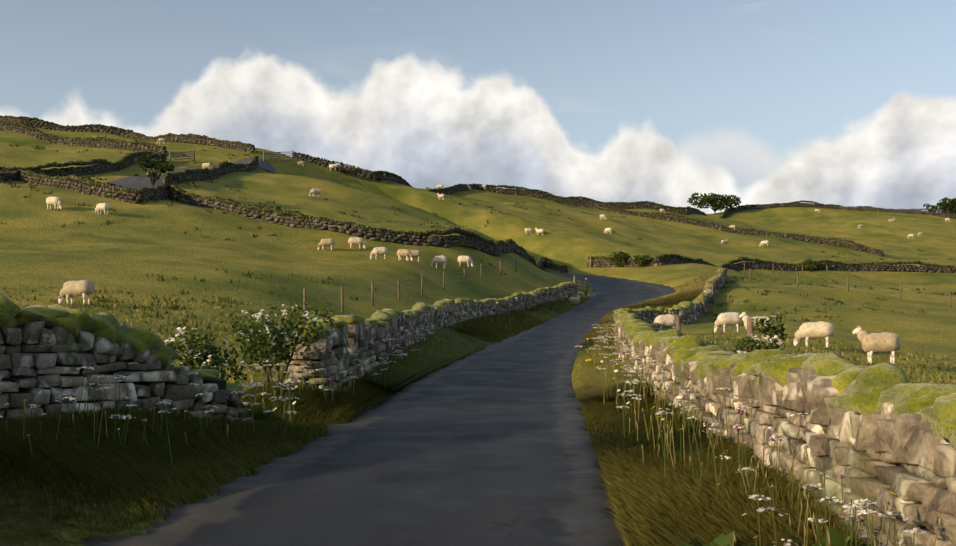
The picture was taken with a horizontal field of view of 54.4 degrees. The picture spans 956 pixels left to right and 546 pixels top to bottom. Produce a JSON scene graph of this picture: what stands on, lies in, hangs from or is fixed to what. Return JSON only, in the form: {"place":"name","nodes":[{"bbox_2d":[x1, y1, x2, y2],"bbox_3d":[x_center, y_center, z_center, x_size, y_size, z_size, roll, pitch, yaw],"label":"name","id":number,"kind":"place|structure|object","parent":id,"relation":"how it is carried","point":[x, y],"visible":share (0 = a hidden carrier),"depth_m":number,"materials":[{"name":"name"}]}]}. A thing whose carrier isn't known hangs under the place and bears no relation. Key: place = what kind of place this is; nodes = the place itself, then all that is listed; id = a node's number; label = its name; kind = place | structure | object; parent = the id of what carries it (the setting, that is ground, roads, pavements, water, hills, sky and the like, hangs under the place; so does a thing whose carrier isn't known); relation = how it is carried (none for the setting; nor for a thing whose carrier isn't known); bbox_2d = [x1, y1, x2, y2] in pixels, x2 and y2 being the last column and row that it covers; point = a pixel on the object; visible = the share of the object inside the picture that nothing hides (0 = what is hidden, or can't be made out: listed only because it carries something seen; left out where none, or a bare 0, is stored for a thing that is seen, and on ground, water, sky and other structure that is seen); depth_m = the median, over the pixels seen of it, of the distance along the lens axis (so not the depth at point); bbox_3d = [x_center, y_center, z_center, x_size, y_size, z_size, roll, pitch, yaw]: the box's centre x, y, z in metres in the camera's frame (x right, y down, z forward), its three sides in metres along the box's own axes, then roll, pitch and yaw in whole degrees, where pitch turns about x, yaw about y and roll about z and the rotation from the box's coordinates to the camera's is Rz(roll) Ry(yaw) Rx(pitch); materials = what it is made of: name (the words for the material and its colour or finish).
{"place":"outdoors","nodes":[
{"label":"outdoors","id":0,"kind":"place"},
{"bbox_2d":[0,321,251,426],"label":"wall","id":1,"kind":"structure","parent":0,"point":[61,345],"depth_m":9.10,"materials":[{"name":"grey stone"}]},
{"bbox_2d":[0,295,243,396],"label":"wall moss","id":2,"kind":"structure","parent":1,"relation":"on","point":[108,326],"depth_m":9.21,"materials":[{"name":"green plant"}]},
{"bbox_2d":[0,115,257,153],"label":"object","id":3,"kind":"structure","parent":0,"point":[193,139],"depth_m":132.90,"materials":[{"name":"stone"}]},
{"bbox_2d":[0,368,322,429],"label":"wildflowers","id":4,"kind":"object","parent":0,"point":[272,369],"visible":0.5,"depth_m":11.13,"materials":[{"name":"white plant"}]},
{"bbox_2d":[105,156,276,189],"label":"hill road","id":5,"kind":"structure","parent":0,"point":[133,182],"depth_m":82.26,"materials":[{"name":"grey asphalt"}]},
{"bbox_2d":[55,318,466,400],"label":"wildflowers","id":6,"kind":"object","parent":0,"point":[215,366],"visible":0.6,"depth_m":9.48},
{"bbox_2d":[80,271,675,545],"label":"road","id":7,"kind":"structure","parent":0,"point":[487,446],"depth_m":8.78,"materials":[{"name":"grey asphalt"}]},
{"bbox_2d":[286,283,578,390],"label":"wall","id":8,"kind":"structure","parent":0,"point":[374,342],"depth_m":19.48,"materials":[{"name":"grey stone"}]},
{"bbox_2d":[300,282,576,362],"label":"moss","id":9,"kind":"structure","parent":8,"relation":"on","point":[380,318],"depth_m":23.22,"materials":[{"name":"green plant"}]},
{"bbox_2d":[0,115,955,545],"bbox_3d":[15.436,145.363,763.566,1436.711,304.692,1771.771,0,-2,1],"label":"ground","id":10,"kind":"structure","parent":0,"point":[128,247],"depth_m":65.71,"materials":[{"name":"green plant"}]},
{"bbox_2d":[46,196,61,209],"bbox_3d":[-28.919,-4.753,63.420,1.384,0.972,0.509,-1,-2,23],"label":"sheep","id":11,"kind":"object","parent":10,"relation":"on","point":[51,200],"visible":0.94,"depth_m":63.22},
{"bbox_2d":[58,280,94,305],"bbox_3d":[-13.367,0.663,30.868,1.256,0.855,0.563,0,-2,11],"label":"sheep","id":12,"kind":"object","parent":10,"relation":"on","point":[83,288],"visible":0.96,"depth_m":30.69},
{"bbox_2d":[0,151,166,181],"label":"stone wall","id":13,"kind":"structure","parent":10,"relation":"on","point":[97,166],"depth_m":82.02,"materials":[{"name":"stone"}]},
{"bbox_2d":[0,121,167,155],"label":"wall","id":14,"kind":"structure","parent":10,"relation":"on","point":[34,132],"depth_m":115.19,"materials":[{"name":"stone"}]},
{"bbox_2d":[94,203,109,214],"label":"sheep","id":15,"kind":"object","parent":10,"relation":"on","point":[100,207],"visible":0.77,"depth_m":63.39},
{"bbox_2d":[135,152,174,187],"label":"tree","id":16,"kind":"object","parent":10,"relation":"on","point":[170,166],"depth_m":76.90,"materials":[{"name":"green plant"}]},
{"bbox_2d":[157,138,164,143],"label":"sheep","id":17,"kind":"object","parent":10,"relation":"on","point":[161,140],"visible":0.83,"depth_m":124.75},
{"bbox_2d":[6,371,321,451],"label":"wildflowers","id":18,"kind":"object","parent":10,"relation":"on","point":[174,411],"visible":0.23,"depth_m":9.34,"materials":[{"name":"green plant"}]},
{"bbox_2d":[169,150,194,162],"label":"gate","id":19,"kind":"structure","parent":10,"relation":"on","point":[182,156],"depth_m":104.14,"materials":[{"name":"grey wood"}]},
{"bbox_2d":[164,326,246,383],"bbox_3d":[-3.249,1.180,11.012,0.950,1.109,0.676,1,-2,-32],"label":"bush","id":20,"kind":"object","parent":10,"relation":"on","point":[211,350],"depth_m":10.96,"materials":[{"name":"green plant"}]},
{"bbox_2d":[202,163,212,167],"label":"sheep","id":21,"kind":"object","parent":10,"relation":"on","point":[206,165],"visible":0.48,"depth_m":97.16},
{"bbox_2d":[163,155,258,184],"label":"road wall","id":22,"kind":"structure","parent":10,"relation":"on","point":[220,169],"depth_m":91.49,"materials":[{"name":"stone"}]},
{"bbox_2d":[0,342,460,545],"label":"verge grass","id":23,"kind":"structure","parent":10,"relation":"on","point":[209,457],"depth_m":8.56,"materials":[{"name":"green plant"}]},
{"bbox_2d":[23,333,438,459],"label":"yellow stalks","id":24,"kind":"object","parent":10,"relation":"on","point":[191,416],"visible":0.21,"depth_m":9.09,"materials":[{"name":"green plant"}]},
{"bbox_2d":[23,332,439,435],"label":"wildflowers","id":25,"kind":"object","parent":24,"relation":"attached to","point":[233,382],"visible":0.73,"depth_m":11.78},
{"bbox_2d":[35,330,430,462],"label":"umbel clump stalks","id":26,"kind":"object","parent":10,"relation":"on","point":[289,397],"visible":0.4,"depth_m":10.38,"materials":[{"name":"green plant"}]},
{"bbox_2d":[0,328,432,418],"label":"wildflowers","id":27,"kind":"object","parent":26,"relation":"attached to","point":[250,383],"visible":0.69,"depth_m":10.65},
{"bbox_2d":[55,319,463,444],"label":"wildflowers","id":28,"kind":"object","parent":10,"relation":"on","point":[259,372],"visible":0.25,"depth_m":9.08,"materials":[{"name":"green plant"}]},
{"bbox_2d":[23,315,524,447],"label":"grass seed stalks","id":29,"kind":"object","parent":10,"relation":"on","point":[303,383],"visible":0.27,"depth_m":14.46,"materials":[{"name":"green plant"}]},
{"bbox_2d":[25,313,524,436],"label":"grass seed heads","id":30,"kind":"object","parent":29,"relation":"attached to","point":[274,391],"visible":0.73,"depth_m":12.75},
{"bbox_2d":[263,150,293,161],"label":"gate","id":31,"kind":"structure","parent":10,"relation":"on","point":[292,157],"depth_m":117.27,"materials":[{"name":"grey wood"}]},
{"bbox_2d":[228,302,333,388],"bbox_3d":[-2.877,1.122,13.428,1.452,1.412,1.603,0,-2,1],"label":"bush","id":32,"kind":"object","parent":10,"relation":"on","point":[252,347],"depth_m":13.19,"materials":[{"name":"green plant"}]},
{"bbox_2d":[0,167,567,272],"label":"wall","id":33,"kind":"structure","parent":10,"relation":"on","point":[163,191],"depth_m":71.46,"materials":[{"name":"stone"}]},
{"bbox_2d":[309,188,320,197],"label":"sheep","id":34,"kind":"object","parent":10,"relation":"on","point":[315,191],"visible":0.98,"depth_m":89.98},
{"bbox_2d":[226,340,409,420],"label":"pink stalks","id":35,"kind":"object","parent":10,"relation":"on","point":[306,389],"visible":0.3,"depth_m":13.56,"materials":[{"name":"green plant"}]},
{"bbox_2d":[318,238,333,250],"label":"sheep","id":36,"kind":"object","parent":10,"relation":"on","point":[325,242],"visible":1,"depth_m":64.00},
{"bbox_2d":[329,163,338,170],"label":"sheep","id":37,"kind":"object","parent":10,"relation":"on","point":[332,166],"visible":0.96,"depth_m":125.47},
{"bbox_2d":[348,237,365,248],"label":"sheep","id":38,"kind":"object","parent":10,"relation":"on","point":[355,241],"visible":0.96,"depth_m":65.48},
{"bbox_2d":[370,247,387,259],"bbox_3d":[-6.474,-1.274,60.722,1.187,0.890,0.493,1,-2,-16],"label":"sheep","id":39,"kind":"object","parent":10,"relation":"on","point":[376,251],"visible":1,"depth_m":60.57},
{"bbox_2d":[397,249,412,261],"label":"sheep","id":40,"kind":"object","parent":10,"relation":"on","point":[404,253],"visible":0.98,"depth_m":62.62},
{"bbox_2d":[303,258,516,316],"bbox_3d":[-2.316,0.383,55.762,1.290,4.633,41.509,0,-2,14],"label":"fence","id":41,"kind":"object","parent":10,"relation":"on","point":[343,292],"visible":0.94,"depth_m":47.52,"materials":[{"name":"brown wood"}]},
{"bbox_2d":[406,250,420,261],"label":"sheep","id":42,"kind":"object","parent":10,"relation":"on","point":[416,254],"visible":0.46,"depth_m":64.08},
{"bbox_2d":[431,255,446,268],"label":"sheep","id":43,"kind":"object","parent":10,"relation":"on","point":[441,259],"visible":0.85,"depth_m":65.08},
{"bbox_2d":[437,193,444,199],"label":"sheep","id":44,"kind":"object","parent":10,"relation":"on","point":[442,196],"visible":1,"depth_m":124.85},
{"bbox_2d":[458,255,472,266],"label":"sheep","id":45,"kind":"object","parent":10,"relation":"on","point":[464,259],"visible":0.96,"depth_m":68.31},
{"bbox_2d":[0,115,955,342],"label":"grass tufts","id":46,"kind":"object","parent":10,"relation":"on","point":[161,279],"visible":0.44,"depth_m":55.61,"materials":[{"name":"green plant"}]},
{"bbox_2d":[2,285,955,385],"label":"field tufts","id":47,"kind":"object","parent":10,"relation":"on","point":[924,373],"visible":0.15,"depth_m":29.40,"materials":[{"name":"green plant"}]},
{"bbox_2d":[416,294,588,359],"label":"verge grass","id":48,"kind":"structure","parent":10,"relation":"on","point":[495,330],"depth_m":39.99,"materials":[{"name":"green plant"}]},
{"bbox_2d":[525,228,532,233],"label":"sheep","id":49,"kind":"object","parent":10,"relation":"on","point":[529,230],"visible":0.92,"depth_m":117.00},
{"bbox_2d":[535,228,543,235],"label":"sheep","id":50,"kind":"object","parent":10,"relation":"on","point":[538,231],"visible":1,"depth_m":116.39},
{"bbox_2d":[569,295,579,303],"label":"sheep","id":51,"kind":"object","parent":10,"relation":"on","point":[574,300],"visible":0.88,"depth_m":68.72,"materials":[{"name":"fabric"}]},
{"bbox_2d":[473,183,685,209],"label":"hill wall","id":52,"kind":"structure","parent":10,"relation":"on","point":[632,205],"depth_m":169.36,"materials":[{"name":"stone"}]},
{"bbox_2d":[573,276,587,295],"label":"gate","id":53,"kind":"structure","parent":10,"relation":"on","point":[580,286],"depth_m":75.38,"materials":[{"name":"brown wood"}]},
{"bbox_2d":[590,255,601,267],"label":"gate posts","id":54,"kind":"object","parent":10,"relation":"on","point":[591,260],"visible":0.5,"depth_m":105.42,"materials":[{"name":"brown wood"}]},
{"bbox_2d":[604,228,611,232],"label":"sheep","id":55,"kind":"object","parent":10,"relation":"on","point":[606,230],"visible":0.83,"depth_m":131.03},
{"bbox_2d":[607,251,630,266],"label":"bush","id":56,"kind":"object","parent":10,"relation":"on","point":[618,258],"depth_m":102.12,"materials":[{"name":"green plant"}]},
{"bbox_2d":[575,292,698,359],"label":"verge grass","id":57,"kind":"structure","parent":10,"relation":"on","point":[584,347],"depth_m":32.08,"materials":[{"name":"green plant"}]},
{"bbox_2d":[633,254,650,266],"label":"bush","id":58,"kind":"object","parent":10,"relation":"on","point":[645,259],"depth_m":99.38,"materials":[{"name":"green plant"}]},
{"bbox_2d":[593,273,714,328],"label":"verge grass","id":59,"kind":"structure","parent":10,"relation":"on","point":[697,284],"depth_m":64.21,"materials":[{"name":"green plant"}]},
{"bbox_2d":[652,314,675,330],"bbox_3d":[7.300,2.044,36.459,1.056,0.866,0.526,0,-2,-9],"label":"sheep","id":60,"kind":"object","parent":10,"relation":"on","point":[660,322],"visible":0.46,"depth_m":36.28},
{"bbox_2d":[691,269,727,321],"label":"wall","id":61,"kind":"structure","parent":10,"relation":"on","point":[697,313],"depth_m":57.58,"materials":[{"name":"stone"}]},
{"bbox_2d":[692,268,726,306],"bbox_3d":[15.926,0.704,63.570,0.901,3.324,33.046,-1,-2,18],"label":"moss","id":62,"kind":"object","parent":61,"relation":"attached to","point":[698,300],"depth_m":60.58,"materials":[{"name":"green plant"}]},
{"bbox_2d":[702,261,721,314],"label":"fence posts","id":63,"kind":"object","parent":10,"relation":"on","point":[703,308],"depth_m":58.57,"materials":[{"name":"brown wood"}]},
{"bbox_2d":[687,192,741,214],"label":"tree","id":64,"kind":"object","parent":10,"relation":"on","point":[715,200],"depth_m":209.44,"materials":[{"name":"green plant"}]},
{"bbox_2d":[572,351,870,545],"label":"verge grass","id":65,"kind":"structure","parent":10,"relation":"on","point":[655,506],"depth_m":7.23,"materials":[{"name":"green plant"}]},
{"bbox_2d":[666,531,753,545],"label":"dock plant","id":66,"kind":"object","parent":65,"relation":"on","point":[723,540],"visible":0.9,"depth_m":5.52,"materials":[{"name":"green plant"}]},
{"bbox_2d":[713,458,774,483],"bbox_3d":[2.143,1.560,7.171,0.426,0.255,0.479,1,-2,-37],"label":"wildflower","id":67,"kind":"object","parent":65,"relation":"on","point":[752,473],"visible":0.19,"depth_m":7.14,"materials":[{"name":"green plant"}]},
{"bbox_2d":[793,528,867,545],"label":"dock plant","id":68,"kind":"object","parent":65,"relation":"on","point":[837,539],"visible":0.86,"depth_m":5.09,"materials":[{"name":"green plant"}]},
{"bbox_2d":[714,312,740,333],"bbox_3d":[9.946,2.001,37.082,1.188,0.866,0.462,1,-2,-15],"label":"sheep","id":69,"kind":"object","parent":10,"relation":"on","point":[723,320],"visible":0.94,"depth_m":36.92},
{"bbox_2d":[614,347,843,525],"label":"flower stems","id":70,"kind":"object","parent":10,"relation":"on","point":[777,456],"visible":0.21,"depth_m":7.27,"materials":[{"name":"green plant"}]},
{"bbox_2d":[612,332,843,480],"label":"flowers","id":71,"kind":"object","parent":70,"relation":"attached to","point":[841,476],"visible":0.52,"depth_m":8.43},
{"bbox_2d":[602,367,870,545],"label":"flower stems","id":72,"kind":"object","parent":10,"relation":"on","point":[744,448],"visible":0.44,"depth_m":7.51,"materials":[{"name":"green plant"}]},
{"bbox_2d":[586,338,895,545],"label":"grass stalks","id":73,"kind":"object","parent":10,"relation":"on","point":[731,457],"visible":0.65,"depth_m":7.30,"materials":[{"name":"green plant"}]},
{"bbox_2d":[586,336,895,538],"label":"flowers","id":74,"kind":"object","parent":73,"relation":"attached to","point":[719,435],"visible":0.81,"depth_m":8.15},
{"bbox_2d":[739,312,767,335],"bbox_3d":[10.436,1.985,35.099,1.216,1.029,0.584,0,-2,-11],"label":"sheep","id":75,"kind":"object","parent":10,"relation":"on","point":[743,316],"visible":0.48,"depth_m":34.97},
{"bbox_2d":[611,330,898,545],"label":"flower stems","id":76,"kind":"object","parent":10,"relation":"on","point":[752,444],"visible":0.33,"depth_m":7.63,"materials":[{"name":"green plant"}]},
{"bbox_2d":[580,316,939,545],"bbox_3d":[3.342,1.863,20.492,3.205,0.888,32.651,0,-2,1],"label":"grass stalks","id":77,"kind":"object","parent":10,"relation":"on","point":[631,365],"visible":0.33,"depth_m":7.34,"materials":[{"name":"plant"}]},
{"bbox_2d":[575,324,925,545],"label":"white flowers","id":78,"kind":"object","parent":77,"relation":"attached to","point":[822,499],"visible":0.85,"depth_m":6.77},
{"bbox_2d":[590,317,941,545],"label":"grass seed heads","id":79,"kind":"object","parent":77,"relation":"attached to","point":[859,522],"visible":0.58,"depth_m":7.91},
{"bbox_2d":[760,240,768,246],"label":"sheep","id":80,"kind":"object","parent":10,"relation":"on","point":[762,243],"visible":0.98,"depth_m":139.13},
{"bbox_2d":[586,254,955,272],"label":"dry stone wall","id":81,"kind":"structure","parent":10,"relation":"on","point":[664,259],"depth_m":111.83,"materials":[{"name":"stone"}]},
{"bbox_2d":[718,263,827,274],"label":"fence","id":82,"kind":"object","parent":10,"relation":"on","point":[773,268],"visible":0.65,"depth_m":108.99,"materials":[{"name":"brown wood"}]},
{"bbox_2d":[606,200,955,218],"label":"hill wall","id":83,"kind":"structure","parent":10,"relation":"on","point":[689,210],"depth_m":211.48,"materials":[{"name":"stone"}]},
{"bbox_2d":[801,258,820,271],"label":"bush","id":84,"kind":"object","parent":10,"relation":"on","point":[809,264],"depth_m":112.85,"materials":[{"name":"green plant"}]},
{"bbox_2d":[793,321,833,348],"bbox_3d":[11.205,2.070,31.033,1.301,0.926,0.568,-1,-2,16],"label":"sheep","id":85,"kind":"object","parent":10,"relation":"on","point":[811,330],"visible":0.98,"depth_m":30.84},
{"bbox_2d":[749,268,952,307],"bbox_3d":[26.156,1.253,65.128,3.968,3.902,19.171,2,-3,-39],"label":"fence","id":86,"kind":"object","parent":10,"relation":"on","point":[798,278],"visible":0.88,"depth_m":64.47,"materials":[{"name":"brown wood"}]},
{"bbox_2d":[852,326,899,365],"bbox_3d":[10.887,1.983,25.406,1.232,1.087,0.569,0,-2,11],"label":"sheep","id":87,"kind":"object","parent":10,"relation":"on","point":[882,342],"visible":0.92,"depth_m":25.21},
{"bbox_2d":[923,197,955,214],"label":"tree","id":88,"kind":"object","parent":10,"relation":"on","point":[944,205],"depth_m":212.07,"materials":[{"name":"green plant"}]},
{"bbox_2d":[294,152,884,256],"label":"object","id":89,"kind":"structure","parent":0,"point":[371,174],"depth_m":154.01,"materials":[{"name":"stone"}]},
{"bbox_2d":[600,360,868,515],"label":"flowers","id":90,"kind":"object","parent":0,"point":[601,361],"visible":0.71,"depth_m":12.07,"materials":[{"name":"white plant"}]},
{"bbox_2d":[732,312,787,353],"bbox_3d":[3.566,1.183,11.828,0.760,1.371,0.676,0,-2,1],"label":"flowering bush","id":91,"kind":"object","parent":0,"point":[753,343],"depth_m":11.76,"materials":[{"name":"green plant"}]},
{"bbox_2d":[613,306,955,545],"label":"wall","id":92,"kind":"structure","parent":0,"point":[864,451],"depth_m":6.25,"materials":[{"name":"beige stone"}]},
{"bbox_2d":[613,301,955,449],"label":"moss","id":93,"kind":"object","parent":92,"relation":"on","point":[861,389],"depth_m":6.89,"materials":[{"name":"green plant"}]}
]}

